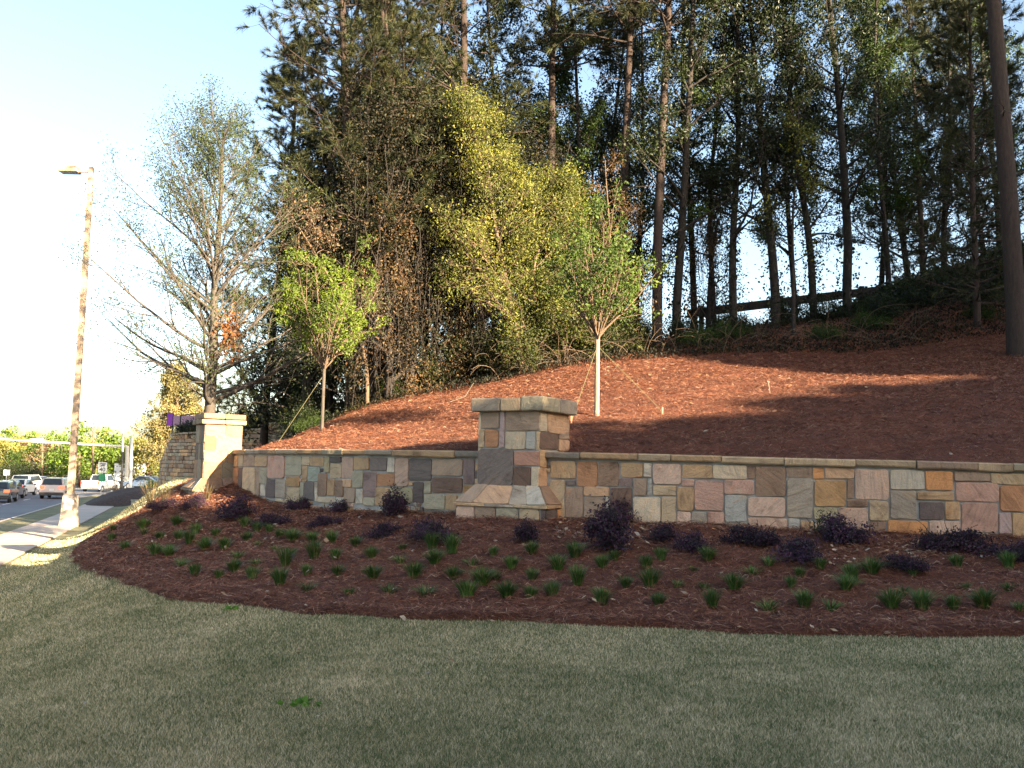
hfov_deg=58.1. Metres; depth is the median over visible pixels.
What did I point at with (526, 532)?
purple shrub
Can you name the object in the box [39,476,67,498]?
suv
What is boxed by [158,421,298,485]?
block retaining wall
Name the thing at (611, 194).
vine covered tree
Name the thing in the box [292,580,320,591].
lily clump
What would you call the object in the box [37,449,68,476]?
roadside tree
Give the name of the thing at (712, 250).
vine covered tree
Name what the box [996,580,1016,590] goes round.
lily clump
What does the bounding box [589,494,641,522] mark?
purple shrub
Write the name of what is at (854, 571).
lily clump
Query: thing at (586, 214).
leafy tree
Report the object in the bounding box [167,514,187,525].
lily clump
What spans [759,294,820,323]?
bush
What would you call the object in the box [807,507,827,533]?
green seedling
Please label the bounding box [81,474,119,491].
pickup truck
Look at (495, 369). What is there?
twiggy bush
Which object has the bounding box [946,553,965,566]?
lily clump
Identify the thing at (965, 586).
lily clump
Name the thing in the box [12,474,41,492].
suv
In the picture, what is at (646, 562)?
lily clump
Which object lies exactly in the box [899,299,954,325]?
twiggy bush
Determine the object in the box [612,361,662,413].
guy line
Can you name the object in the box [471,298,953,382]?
dry stems
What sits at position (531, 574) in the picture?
lily clump
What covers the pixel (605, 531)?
purple shrub
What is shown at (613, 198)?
dry leaved tree
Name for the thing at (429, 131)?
vine covered tree
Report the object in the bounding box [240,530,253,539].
lily clump
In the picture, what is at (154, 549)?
lily clump
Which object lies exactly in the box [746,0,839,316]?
broadleaf tree
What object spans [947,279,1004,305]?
bush
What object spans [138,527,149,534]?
lily clump
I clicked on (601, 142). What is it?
vine covered tree
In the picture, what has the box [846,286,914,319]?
bush
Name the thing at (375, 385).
bush
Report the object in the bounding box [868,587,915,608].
lily clump
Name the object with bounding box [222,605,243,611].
broadleaf weed
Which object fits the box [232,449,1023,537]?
stone retaining wall
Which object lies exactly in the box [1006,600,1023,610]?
lily clump
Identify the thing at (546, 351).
twiggy bush
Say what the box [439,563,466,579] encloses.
lily clump
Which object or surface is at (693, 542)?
purple shrub
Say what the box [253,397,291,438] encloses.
bush
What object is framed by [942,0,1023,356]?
pine tree
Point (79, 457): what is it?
utility pole
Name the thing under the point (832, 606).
lily clump
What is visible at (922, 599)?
lily clump
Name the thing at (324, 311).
young tree
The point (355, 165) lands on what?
vine covered tree
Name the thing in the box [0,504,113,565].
sidewalk
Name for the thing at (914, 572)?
lily clump
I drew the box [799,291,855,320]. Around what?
bush
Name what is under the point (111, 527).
lily clump
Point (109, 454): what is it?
roadside tree
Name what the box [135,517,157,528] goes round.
lily clump
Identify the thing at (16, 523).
verge
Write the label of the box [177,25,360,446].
pine tree
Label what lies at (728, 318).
bush
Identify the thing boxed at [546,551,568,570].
lily clump
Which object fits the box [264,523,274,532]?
lily clump
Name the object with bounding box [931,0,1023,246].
broadleaf tree
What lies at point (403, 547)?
lily clump
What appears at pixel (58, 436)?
roadside tree
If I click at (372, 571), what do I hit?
lily clump
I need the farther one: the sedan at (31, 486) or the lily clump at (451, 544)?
the sedan at (31, 486)
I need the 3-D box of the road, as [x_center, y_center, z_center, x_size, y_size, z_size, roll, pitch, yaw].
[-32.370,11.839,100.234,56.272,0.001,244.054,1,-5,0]
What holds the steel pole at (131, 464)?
on the sidewalk
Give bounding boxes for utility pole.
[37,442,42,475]
[77,453,84,487]
[88,428,98,474]
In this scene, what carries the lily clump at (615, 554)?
on the mulch bed at (734, 563)
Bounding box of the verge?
[0,494,102,534]
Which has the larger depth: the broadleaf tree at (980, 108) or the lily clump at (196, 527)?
the broadleaf tree at (980, 108)
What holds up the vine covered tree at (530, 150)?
on the mound
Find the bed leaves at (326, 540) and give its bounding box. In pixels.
[68,478,1019,636]
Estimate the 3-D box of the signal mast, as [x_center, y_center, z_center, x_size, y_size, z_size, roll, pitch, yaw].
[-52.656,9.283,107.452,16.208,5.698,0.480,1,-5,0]
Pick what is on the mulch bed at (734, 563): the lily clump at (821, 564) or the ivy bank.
the lily clump at (821, 564)
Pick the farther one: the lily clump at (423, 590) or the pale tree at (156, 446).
the pale tree at (156, 446)
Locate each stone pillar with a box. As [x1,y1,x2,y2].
[180,413,246,494]
[453,396,576,521]
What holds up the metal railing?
on the block retaining wall at (177, 459)
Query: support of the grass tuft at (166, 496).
on the mulch bed at (734, 563)
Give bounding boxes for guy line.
[278,379,320,441]
[571,351,595,420]
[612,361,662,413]
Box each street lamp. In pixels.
[57,165,94,526]
[114,364,124,488]
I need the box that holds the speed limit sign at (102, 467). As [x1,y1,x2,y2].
[98,462,106,495]
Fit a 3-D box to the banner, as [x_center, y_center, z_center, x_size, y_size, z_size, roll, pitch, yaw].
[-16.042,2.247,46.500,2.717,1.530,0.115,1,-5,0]
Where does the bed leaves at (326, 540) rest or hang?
on the mulch bed at (734, 563)
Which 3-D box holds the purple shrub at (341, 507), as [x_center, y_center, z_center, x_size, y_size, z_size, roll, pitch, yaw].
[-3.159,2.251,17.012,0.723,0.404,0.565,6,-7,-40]
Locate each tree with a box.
[0,425,61,465]
[0,431,38,473]
[0,434,18,463]
[0,443,56,473]
[12,428,61,473]
[21,443,64,476]
[31,430,90,469]
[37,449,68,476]
[42,438,96,479]
[50,420,127,479]
[58,72,400,412]
[66,432,115,477]
[85,434,150,476]
[113,433,163,478]
[125,428,157,470]
[127,359,204,466]
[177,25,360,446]
[214,0,417,428]
[221,339,262,413]
[223,0,464,408]
[226,155,344,448]
[232,81,407,447]
[234,121,362,437]
[268,233,390,430]
[269,230,345,439]
[270,179,409,405]
[291,0,508,382]
[301,81,378,394]
[304,39,467,414]
[307,41,480,410]
[313,236,384,407]
[325,62,500,393]
[329,2,422,385]
[331,0,562,374]
[332,169,452,409]
[344,65,420,399]
[377,37,501,378]
[378,0,476,357]
[381,107,505,383]
[409,35,477,337]
[416,77,592,373]
[425,44,546,341]
[430,205,523,380]
[431,138,551,370]
[441,0,555,314]
[459,154,598,365]
[467,0,642,326]
[475,74,596,327]
[500,111,581,346]
[515,2,586,293]
[518,167,655,350]
[525,162,615,357]
[526,0,723,311]
[531,0,654,261]
[533,175,676,416]
[558,103,637,321]
[572,9,675,311]
[575,165,665,345]
[581,139,664,329]
[588,0,721,343]
[589,0,704,323]
[603,0,789,337]
[629,0,739,330]
[644,0,760,329]
[654,0,815,330]
[663,189,748,330]
[667,0,824,328]
[723,0,886,323]
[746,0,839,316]
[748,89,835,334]
[757,0,920,316]
[820,0,940,277]
[824,0,932,282]
[827,0,934,283]
[834,0,1001,280]
[881,0,1023,326]
[889,0,1017,267]
[915,0,1023,257]
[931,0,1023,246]
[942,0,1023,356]
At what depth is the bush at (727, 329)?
30.29 m
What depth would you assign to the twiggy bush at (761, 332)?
30.10 m
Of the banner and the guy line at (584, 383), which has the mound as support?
the guy line at (584, 383)
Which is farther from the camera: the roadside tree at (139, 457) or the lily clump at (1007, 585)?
the roadside tree at (139, 457)
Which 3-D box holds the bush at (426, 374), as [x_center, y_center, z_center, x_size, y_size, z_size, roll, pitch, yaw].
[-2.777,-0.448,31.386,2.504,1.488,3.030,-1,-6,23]
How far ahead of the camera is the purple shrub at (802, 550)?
11.54 m
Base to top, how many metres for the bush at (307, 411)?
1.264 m
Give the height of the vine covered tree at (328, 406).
14.837 m
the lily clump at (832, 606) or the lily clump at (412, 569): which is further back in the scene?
the lily clump at (412, 569)
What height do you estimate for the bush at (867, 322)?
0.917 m
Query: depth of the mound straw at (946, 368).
21.13 m
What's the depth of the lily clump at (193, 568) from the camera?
13.41 m
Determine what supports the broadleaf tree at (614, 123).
on the mound
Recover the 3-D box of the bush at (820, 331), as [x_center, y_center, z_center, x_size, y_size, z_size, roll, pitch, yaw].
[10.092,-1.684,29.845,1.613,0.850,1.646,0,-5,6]
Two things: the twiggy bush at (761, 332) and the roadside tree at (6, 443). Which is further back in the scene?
the roadside tree at (6, 443)
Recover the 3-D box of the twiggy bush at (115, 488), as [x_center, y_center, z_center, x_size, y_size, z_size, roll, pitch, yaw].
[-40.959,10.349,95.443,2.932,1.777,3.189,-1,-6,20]
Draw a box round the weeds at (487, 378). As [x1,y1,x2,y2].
[283,295,1005,441]
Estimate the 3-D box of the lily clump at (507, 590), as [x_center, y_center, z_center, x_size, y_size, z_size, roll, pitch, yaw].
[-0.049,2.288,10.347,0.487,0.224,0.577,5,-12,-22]
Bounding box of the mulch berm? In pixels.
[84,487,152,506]
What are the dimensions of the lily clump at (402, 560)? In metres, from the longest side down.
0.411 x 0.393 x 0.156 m
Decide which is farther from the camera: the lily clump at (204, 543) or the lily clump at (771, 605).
the lily clump at (204, 543)
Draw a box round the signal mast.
[0,438,128,487]
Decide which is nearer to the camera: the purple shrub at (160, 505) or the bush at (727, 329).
the purple shrub at (160, 505)
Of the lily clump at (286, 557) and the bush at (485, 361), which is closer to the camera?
the lily clump at (286, 557)
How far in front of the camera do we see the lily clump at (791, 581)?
10.56 m
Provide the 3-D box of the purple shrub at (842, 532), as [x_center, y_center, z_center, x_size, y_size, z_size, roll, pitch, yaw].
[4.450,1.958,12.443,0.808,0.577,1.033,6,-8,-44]
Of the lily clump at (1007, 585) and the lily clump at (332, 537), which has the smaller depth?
the lily clump at (1007, 585)
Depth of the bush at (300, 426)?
28.30 m
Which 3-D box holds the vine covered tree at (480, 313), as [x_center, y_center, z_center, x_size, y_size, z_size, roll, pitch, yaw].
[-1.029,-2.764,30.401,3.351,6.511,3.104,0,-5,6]
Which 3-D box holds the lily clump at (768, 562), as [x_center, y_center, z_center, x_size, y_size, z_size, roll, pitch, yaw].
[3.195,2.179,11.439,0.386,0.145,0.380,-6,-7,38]
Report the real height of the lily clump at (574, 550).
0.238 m
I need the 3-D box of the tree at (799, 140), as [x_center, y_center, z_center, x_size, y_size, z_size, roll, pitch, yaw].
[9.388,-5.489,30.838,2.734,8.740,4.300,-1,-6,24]
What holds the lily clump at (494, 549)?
on the mulch bed at (734, 563)
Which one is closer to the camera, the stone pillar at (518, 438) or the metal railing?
the stone pillar at (518, 438)
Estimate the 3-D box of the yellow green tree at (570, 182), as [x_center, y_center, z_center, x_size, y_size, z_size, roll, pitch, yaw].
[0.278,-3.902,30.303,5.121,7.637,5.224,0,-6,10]
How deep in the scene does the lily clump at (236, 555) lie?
14.31 m
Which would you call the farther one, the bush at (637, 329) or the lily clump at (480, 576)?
the bush at (637, 329)
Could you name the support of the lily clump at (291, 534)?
on the mulch bed at (734, 563)
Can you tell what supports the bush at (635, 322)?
on the mound
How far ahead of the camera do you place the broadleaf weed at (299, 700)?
6.17 m
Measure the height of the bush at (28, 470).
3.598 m
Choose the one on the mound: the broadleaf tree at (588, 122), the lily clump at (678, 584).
the broadleaf tree at (588, 122)
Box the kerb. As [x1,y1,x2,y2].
[0,494,101,521]
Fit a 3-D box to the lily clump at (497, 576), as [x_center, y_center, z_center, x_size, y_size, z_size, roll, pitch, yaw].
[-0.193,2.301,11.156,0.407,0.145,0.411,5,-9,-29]
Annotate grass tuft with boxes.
[137,479,162,502]
[155,483,172,502]
[199,480,217,500]
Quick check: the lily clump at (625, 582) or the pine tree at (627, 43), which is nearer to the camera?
the lily clump at (625, 582)
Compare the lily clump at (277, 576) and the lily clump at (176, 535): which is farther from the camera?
the lily clump at (176, 535)
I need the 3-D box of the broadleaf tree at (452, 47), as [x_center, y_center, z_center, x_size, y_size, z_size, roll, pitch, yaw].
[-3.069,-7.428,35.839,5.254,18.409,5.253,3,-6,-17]
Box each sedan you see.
[0,480,25,497]
[9,479,37,495]
[123,476,158,487]
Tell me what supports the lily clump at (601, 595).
on the mulch bed at (734, 563)
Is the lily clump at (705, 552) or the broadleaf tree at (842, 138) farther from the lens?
the broadleaf tree at (842, 138)
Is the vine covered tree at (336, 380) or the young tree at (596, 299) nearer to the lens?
the young tree at (596, 299)
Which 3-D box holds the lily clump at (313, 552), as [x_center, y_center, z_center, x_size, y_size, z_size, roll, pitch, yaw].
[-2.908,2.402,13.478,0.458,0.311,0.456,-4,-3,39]
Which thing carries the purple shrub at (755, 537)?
on the mulch bed at (734, 563)
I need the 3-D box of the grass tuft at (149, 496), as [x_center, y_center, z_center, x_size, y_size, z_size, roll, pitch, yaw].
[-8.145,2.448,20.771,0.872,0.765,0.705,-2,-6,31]
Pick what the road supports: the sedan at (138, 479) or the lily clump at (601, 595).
the sedan at (138, 479)
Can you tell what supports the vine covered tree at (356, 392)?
on the mound
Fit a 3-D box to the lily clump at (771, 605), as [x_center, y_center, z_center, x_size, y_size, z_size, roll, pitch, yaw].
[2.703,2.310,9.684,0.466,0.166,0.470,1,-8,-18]
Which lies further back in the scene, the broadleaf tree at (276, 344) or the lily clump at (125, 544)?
the broadleaf tree at (276, 344)
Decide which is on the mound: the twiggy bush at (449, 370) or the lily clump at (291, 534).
the twiggy bush at (449, 370)
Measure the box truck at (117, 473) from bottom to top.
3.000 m
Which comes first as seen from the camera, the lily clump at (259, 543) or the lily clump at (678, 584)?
the lily clump at (678, 584)
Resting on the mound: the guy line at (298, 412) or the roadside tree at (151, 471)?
the guy line at (298, 412)
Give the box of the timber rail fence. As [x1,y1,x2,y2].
[687,286,878,330]
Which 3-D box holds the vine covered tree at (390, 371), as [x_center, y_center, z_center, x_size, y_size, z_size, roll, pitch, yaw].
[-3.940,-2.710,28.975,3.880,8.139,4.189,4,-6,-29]
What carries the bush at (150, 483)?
on the lawn
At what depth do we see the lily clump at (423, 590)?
10.62 m
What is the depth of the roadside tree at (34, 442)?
169.96 m
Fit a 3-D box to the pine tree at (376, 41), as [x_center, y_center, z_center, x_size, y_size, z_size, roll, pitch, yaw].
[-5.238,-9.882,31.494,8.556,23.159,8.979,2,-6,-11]
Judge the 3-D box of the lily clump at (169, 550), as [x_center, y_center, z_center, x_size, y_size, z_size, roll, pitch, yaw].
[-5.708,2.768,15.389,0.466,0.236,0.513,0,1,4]
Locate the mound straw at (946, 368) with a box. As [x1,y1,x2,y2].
[254,318,1023,462]
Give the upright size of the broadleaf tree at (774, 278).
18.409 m
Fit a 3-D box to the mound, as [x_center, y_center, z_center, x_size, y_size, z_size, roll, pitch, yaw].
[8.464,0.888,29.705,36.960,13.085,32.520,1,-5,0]
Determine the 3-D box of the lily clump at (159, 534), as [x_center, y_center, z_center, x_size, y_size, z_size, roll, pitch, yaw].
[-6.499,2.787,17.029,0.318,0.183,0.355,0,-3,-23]
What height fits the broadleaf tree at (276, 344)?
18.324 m
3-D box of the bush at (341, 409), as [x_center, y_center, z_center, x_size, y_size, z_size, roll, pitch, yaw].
[-7.091,0.739,35.265,5.131,3.022,4.240,-4,-8,45]
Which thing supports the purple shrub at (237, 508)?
on the mulch bed at (734, 563)
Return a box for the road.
[0,485,142,520]
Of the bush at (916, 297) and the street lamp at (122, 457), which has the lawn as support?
the street lamp at (122, 457)
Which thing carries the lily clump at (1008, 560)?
on the mulch bed at (734, 563)
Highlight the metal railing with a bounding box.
[179,402,273,432]
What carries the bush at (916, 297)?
on the mound
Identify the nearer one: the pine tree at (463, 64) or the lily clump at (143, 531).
the lily clump at (143, 531)
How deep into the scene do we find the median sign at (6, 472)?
81.51 m
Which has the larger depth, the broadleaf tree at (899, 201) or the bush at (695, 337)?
the broadleaf tree at (899, 201)
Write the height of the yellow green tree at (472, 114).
10.278 m
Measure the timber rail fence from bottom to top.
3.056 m
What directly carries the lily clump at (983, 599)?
on the mulch bed at (734, 563)
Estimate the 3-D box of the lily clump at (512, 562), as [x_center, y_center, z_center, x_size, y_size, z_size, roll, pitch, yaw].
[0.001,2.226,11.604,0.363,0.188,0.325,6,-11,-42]
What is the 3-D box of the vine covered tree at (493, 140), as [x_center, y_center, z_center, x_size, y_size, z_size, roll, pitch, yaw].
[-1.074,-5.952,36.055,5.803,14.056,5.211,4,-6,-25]
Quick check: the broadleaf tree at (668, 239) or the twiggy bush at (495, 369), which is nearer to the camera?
the twiggy bush at (495, 369)
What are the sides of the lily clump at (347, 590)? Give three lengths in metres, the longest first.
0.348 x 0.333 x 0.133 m
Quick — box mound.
[266,298,1023,462]
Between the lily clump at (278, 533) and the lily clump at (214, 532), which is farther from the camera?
the lily clump at (214, 532)
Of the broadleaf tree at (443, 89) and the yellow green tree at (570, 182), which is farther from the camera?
the broadleaf tree at (443, 89)
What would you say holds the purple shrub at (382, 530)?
on the mulch bed at (734, 563)
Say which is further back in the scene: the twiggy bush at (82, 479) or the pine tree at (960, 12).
the twiggy bush at (82, 479)
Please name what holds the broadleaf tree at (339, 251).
on the mound
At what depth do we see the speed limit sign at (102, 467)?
71.58 m
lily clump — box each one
[107,531,117,540]
[109,524,117,530]
[113,540,134,550]
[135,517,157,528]
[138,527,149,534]
[142,541,166,555]
[151,530,166,538]
[159,544,182,556]
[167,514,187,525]
[169,530,186,540]
[171,556,193,566]
[180,530,196,543]
[186,562,202,575]
[187,522,202,534]
[192,535,217,550]
[208,527,222,536]
[212,568,224,578]
[217,536,232,549]
[223,557,247,572]
[226,549,246,558]
[237,516,253,526]
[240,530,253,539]
[243,557,263,565]
[243,565,264,579]
[250,521,264,531]
[254,540,267,546]
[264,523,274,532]
[267,565,291,585]
[274,528,286,537]
[275,546,298,566]
[280,527,303,541]
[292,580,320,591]
[301,539,327,558]
[301,564,314,575]
[303,530,319,541]
[324,528,340,542]
[328,546,342,559]
[329,564,348,576]
[340,586,356,595]
[348,536,361,546]
[357,563,387,578]
[361,546,381,558]
[373,581,402,594]
[388,553,409,563]
[394,542,409,549]
[401,561,428,578]
[409,584,444,596]
[420,530,442,549]
[420,547,446,563]
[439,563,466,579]
[440,533,463,552]
[454,578,480,597]
[460,555,483,566]
[465,564,499,585]
[487,545,499,556]
[489,578,520,597]
[490,569,505,579]
[502,554,520,568]
[521,584,542,597]
[522,539,541,554]
[526,566,541,580]
[539,579,562,596]
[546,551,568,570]
[563,541,588,557]
[565,562,590,585]
[589,586,614,604]
[594,553,613,567]
[606,549,622,560]
[617,574,635,588]
[634,553,655,568]
[635,567,664,587]
[650,592,669,606]
[653,546,670,560]
[669,578,685,588]
[696,544,722,560]
[696,585,724,608]
[697,581,713,589]
[715,571,753,589]
[736,565,767,575]
[756,553,781,565]
[756,596,780,611]
[783,575,798,587]
[790,586,818,608]
[792,565,806,577]
[810,556,827,568]
[818,597,849,610]
[832,572,864,590]
[837,561,861,578]
[853,554,890,574]
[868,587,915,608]
[893,584,912,594]
[902,567,923,575]
[906,586,946,610]
[942,592,965,609]
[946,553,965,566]
[955,581,971,589]
[960,587,1004,608]
[996,550,1022,568]
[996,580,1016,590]
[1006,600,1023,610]
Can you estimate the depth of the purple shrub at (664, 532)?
12.64 m
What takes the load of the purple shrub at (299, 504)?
on the mulch bed at (734, 563)
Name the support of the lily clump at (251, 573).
on the mulch bed at (734, 563)
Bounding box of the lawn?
[0,465,1023,767]
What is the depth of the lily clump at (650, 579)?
10.66 m
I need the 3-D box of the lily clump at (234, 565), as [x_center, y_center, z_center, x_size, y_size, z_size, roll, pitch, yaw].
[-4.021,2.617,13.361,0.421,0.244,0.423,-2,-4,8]
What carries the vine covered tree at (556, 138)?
on the mound
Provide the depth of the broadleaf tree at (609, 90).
39.62 m
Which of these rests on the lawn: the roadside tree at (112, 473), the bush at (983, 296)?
the roadside tree at (112, 473)
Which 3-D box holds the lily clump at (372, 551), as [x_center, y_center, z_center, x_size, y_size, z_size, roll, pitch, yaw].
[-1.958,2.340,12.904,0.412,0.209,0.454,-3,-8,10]
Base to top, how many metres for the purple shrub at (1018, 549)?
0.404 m
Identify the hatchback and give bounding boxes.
[0,481,19,502]
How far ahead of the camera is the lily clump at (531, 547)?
12.19 m
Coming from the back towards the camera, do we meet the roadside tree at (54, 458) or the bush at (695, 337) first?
the roadside tree at (54, 458)
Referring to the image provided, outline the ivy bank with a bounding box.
[788,239,1023,322]
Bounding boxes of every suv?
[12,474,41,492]
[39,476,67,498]
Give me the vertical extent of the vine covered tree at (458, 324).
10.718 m
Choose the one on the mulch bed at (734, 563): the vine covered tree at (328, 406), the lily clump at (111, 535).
the lily clump at (111, 535)
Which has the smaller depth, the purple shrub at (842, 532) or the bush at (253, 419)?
the purple shrub at (842, 532)
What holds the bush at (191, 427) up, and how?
on the block retaining wall at (177, 459)
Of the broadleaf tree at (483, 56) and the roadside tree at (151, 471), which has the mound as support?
the broadleaf tree at (483, 56)
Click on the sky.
(74, 74)
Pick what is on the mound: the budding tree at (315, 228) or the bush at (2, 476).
the budding tree at (315, 228)
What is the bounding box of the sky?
[0,0,1023,464]
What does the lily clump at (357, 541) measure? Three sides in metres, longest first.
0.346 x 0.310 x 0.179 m
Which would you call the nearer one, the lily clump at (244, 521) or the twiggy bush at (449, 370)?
the lily clump at (244, 521)
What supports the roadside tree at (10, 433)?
on the lawn
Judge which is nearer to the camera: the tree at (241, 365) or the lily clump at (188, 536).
the lily clump at (188, 536)
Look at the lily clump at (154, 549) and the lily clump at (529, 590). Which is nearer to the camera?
the lily clump at (529, 590)
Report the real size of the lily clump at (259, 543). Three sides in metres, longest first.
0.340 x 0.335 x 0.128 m
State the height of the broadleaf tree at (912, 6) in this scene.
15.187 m
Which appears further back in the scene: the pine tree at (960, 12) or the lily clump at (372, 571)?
the pine tree at (960, 12)
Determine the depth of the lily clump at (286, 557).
13.16 m
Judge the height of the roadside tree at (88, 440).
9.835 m
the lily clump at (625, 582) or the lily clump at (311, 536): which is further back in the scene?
the lily clump at (311, 536)
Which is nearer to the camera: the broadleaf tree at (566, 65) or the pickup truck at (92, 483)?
the broadleaf tree at (566, 65)
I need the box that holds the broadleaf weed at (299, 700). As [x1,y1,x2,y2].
[277,695,321,706]
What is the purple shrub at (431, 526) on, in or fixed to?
on the mulch bed at (734, 563)
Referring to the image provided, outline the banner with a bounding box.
[167,413,194,432]
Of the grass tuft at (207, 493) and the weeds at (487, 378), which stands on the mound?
the weeds at (487, 378)
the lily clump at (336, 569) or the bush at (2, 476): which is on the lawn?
the bush at (2, 476)
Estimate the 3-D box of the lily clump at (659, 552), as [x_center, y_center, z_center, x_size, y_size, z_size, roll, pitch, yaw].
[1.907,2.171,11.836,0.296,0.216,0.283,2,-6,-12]
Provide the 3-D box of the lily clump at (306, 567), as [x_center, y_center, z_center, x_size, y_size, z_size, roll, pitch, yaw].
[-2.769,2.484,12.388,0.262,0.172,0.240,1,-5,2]
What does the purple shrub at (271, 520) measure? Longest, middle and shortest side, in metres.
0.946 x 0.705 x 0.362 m
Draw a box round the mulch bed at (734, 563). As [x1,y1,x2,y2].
[79,485,1023,637]
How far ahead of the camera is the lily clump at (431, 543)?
12.86 m
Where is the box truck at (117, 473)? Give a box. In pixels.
[114,463,145,486]
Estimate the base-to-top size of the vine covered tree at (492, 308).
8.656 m
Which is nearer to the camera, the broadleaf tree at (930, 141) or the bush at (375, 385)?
the bush at (375, 385)
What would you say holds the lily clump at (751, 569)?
on the mulch bed at (734, 563)
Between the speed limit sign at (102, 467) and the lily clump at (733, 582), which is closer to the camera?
the lily clump at (733, 582)
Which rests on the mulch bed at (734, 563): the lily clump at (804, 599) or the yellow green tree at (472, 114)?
the lily clump at (804, 599)
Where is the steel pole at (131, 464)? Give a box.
[129,437,133,487]
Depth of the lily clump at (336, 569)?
12.14 m
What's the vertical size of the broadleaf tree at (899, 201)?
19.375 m
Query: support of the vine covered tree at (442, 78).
on the mound
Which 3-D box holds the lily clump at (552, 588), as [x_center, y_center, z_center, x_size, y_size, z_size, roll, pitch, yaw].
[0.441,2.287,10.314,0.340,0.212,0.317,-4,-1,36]
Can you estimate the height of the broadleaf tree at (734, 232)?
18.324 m
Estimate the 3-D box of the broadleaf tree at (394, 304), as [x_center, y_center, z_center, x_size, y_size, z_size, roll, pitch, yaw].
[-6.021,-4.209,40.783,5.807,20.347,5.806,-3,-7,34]
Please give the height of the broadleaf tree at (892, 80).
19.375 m
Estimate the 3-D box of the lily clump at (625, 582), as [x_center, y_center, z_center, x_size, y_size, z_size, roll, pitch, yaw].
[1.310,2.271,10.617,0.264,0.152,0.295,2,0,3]
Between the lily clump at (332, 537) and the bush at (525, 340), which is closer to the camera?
the lily clump at (332, 537)
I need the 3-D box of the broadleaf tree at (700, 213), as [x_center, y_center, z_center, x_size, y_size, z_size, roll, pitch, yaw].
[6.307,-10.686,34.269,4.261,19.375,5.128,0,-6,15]
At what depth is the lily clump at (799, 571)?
10.99 m
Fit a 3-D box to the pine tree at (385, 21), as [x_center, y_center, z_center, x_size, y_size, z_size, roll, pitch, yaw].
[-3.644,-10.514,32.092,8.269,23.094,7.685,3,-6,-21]
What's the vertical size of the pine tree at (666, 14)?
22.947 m
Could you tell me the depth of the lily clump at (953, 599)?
9.69 m
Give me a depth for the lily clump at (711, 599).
9.72 m
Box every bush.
[0,459,31,479]
[8,461,53,478]
[75,470,89,487]
[102,476,127,491]
[137,478,157,487]
[168,418,193,438]
[171,410,203,437]
[228,395,278,438]
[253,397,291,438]
[276,381,359,436]
[283,401,343,434]
[289,415,329,432]
[340,386,382,407]
[357,372,383,400]
[376,372,425,392]
[403,340,477,384]
[408,319,529,382]
[418,355,454,384]
[472,288,570,371]
[482,356,507,377]
[512,290,665,362]
[523,337,567,363]
[571,337,610,356]
[584,295,653,348]
[601,327,656,351]
[603,319,666,345]
[662,311,711,338]
[672,324,722,346]
[703,318,759,340]
[710,308,761,330]
[738,317,790,338]
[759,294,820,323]
[797,321,852,339]
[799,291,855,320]
[841,308,896,330]
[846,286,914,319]
[887,275,963,307]
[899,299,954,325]
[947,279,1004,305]
[960,302,1003,319]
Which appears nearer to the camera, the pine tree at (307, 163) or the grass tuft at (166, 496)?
the grass tuft at (166, 496)
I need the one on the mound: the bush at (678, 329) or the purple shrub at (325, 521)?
the bush at (678, 329)
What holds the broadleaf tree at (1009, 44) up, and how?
on the mound
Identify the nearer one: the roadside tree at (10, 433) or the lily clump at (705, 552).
the lily clump at (705, 552)
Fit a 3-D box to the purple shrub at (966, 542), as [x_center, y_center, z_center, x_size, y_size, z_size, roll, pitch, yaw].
[5.758,2.034,11.971,1.261,0.482,0.940,1,-2,27]
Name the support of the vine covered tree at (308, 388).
on the mound
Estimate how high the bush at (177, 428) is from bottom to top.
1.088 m
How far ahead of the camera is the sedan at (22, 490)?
74.34 m
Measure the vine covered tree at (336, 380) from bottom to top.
15.618 m
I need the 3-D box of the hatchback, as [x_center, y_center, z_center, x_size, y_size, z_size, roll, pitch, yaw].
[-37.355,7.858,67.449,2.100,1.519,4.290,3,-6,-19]
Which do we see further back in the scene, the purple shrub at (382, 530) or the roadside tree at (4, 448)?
the roadside tree at (4, 448)
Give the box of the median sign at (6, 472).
[3,470,9,479]
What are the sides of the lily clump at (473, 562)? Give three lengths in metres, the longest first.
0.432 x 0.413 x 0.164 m
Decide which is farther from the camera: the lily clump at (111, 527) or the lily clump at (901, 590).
the lily clump at (111, 527)
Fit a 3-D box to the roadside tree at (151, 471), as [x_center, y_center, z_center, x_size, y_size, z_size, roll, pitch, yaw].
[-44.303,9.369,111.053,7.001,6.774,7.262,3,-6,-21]
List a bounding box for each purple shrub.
[142,495,180,509]
[173,491,210,509]
[208,490,260,520]
[247,512,296,525]
[281,496,314,510]
[302,512,343,527]
[323,498,349,512]
[354,517,406,539]
[378,480,411,517]
[402,513,464,542]
[510,511,539,542]
[579,489,634,552]
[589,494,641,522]
[645,520,684,541]
[668,529,713,553]
[712,521,786,547]
[766,530,829,564]
[808,508,884,544]
[878,551,934,572]
[904,520,1006,557]
[991,538,1023,562]
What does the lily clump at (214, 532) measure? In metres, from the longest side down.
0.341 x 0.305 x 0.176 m
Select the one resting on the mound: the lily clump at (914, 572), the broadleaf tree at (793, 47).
the broadleaf tree at (793, 47)
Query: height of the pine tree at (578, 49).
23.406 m
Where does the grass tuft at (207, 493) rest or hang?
on the mulch bed at (734, 563)

